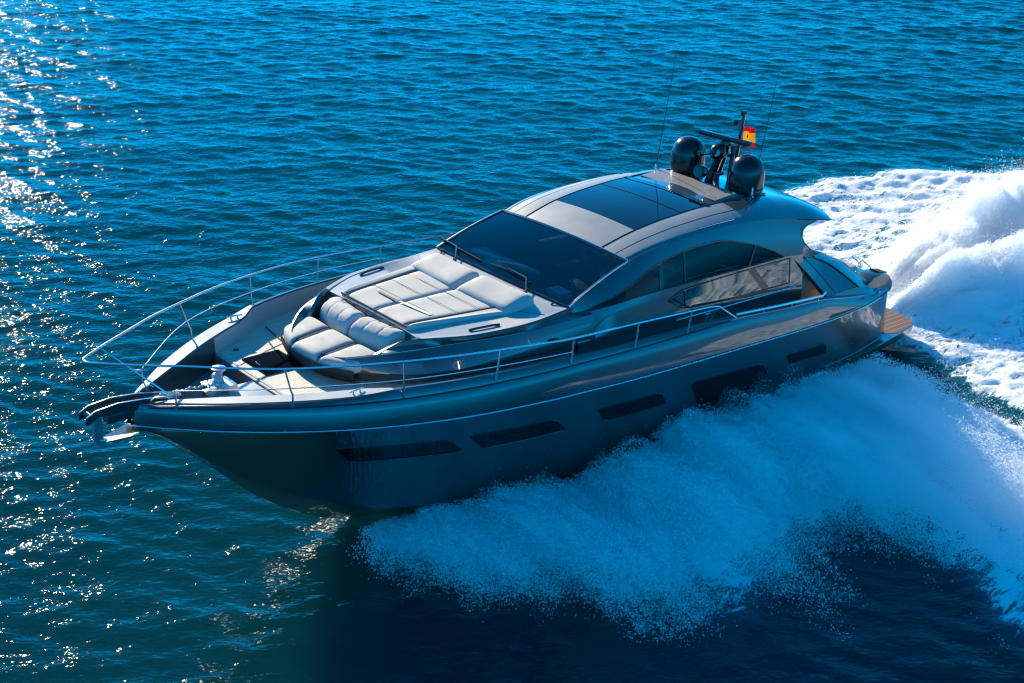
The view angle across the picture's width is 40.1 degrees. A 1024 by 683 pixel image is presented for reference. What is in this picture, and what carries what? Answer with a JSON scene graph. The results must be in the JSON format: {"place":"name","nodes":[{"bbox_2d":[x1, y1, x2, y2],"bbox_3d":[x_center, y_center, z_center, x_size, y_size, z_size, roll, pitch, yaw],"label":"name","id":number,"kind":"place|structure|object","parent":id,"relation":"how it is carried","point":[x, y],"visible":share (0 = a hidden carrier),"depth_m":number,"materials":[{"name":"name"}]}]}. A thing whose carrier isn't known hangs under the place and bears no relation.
{"place":"outdoors","nodes":[
{"label":"outdoors","id":0,"kind":"place"},
{"bbox_2d":[0,0,1023,682],"bbox_3d":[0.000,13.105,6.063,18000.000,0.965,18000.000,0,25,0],"label":"sea","id":1,"kind":"structure","parent":0,"point":[156,156],"depth_m":42.21,"materials":[{"name":"liquid"}]},
{"bbox_2d":[78,50,914,517],"bbox_3d":[0.894,-1.197,29.283,20.950,8.600,6.318,-16,30,-39],"label":"motor yacht","id":2,"kind":"object","parent":1,"relation":"on","point":[370,390],"visible":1,"depth_m":27.04,"materials":[{"name":"grey paint"}]},
{"bbox_2d":[742,126,754,147],"bbox_3d":[5.347,-4.621,31.713,0.296,0.514,0.078,-3,25,-7],"label":"flag","id":3,"kind":"object","parent":2,"relation":"attached to","point":[749,134],"visible":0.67,"depth_m":31.70,"materials":[{"name":"multicoloured fabric"}]},
{"bbox_2d":[346,343,1023,652],"label":"bow spray","id":4,"kind":"object","parent":1,"relation":"on","point":[868,416],"depth_m":26.83,"materials":[{"name":"white liquid"}]},
{"bbox_2d":[795,145,1023,405],"label":"wake spray","id":5,"kind":"object","parent":1,"relation":"on","point":[952,248],"depth_m":37.86,"materials":[{"name":"white liquid"}]}
]}

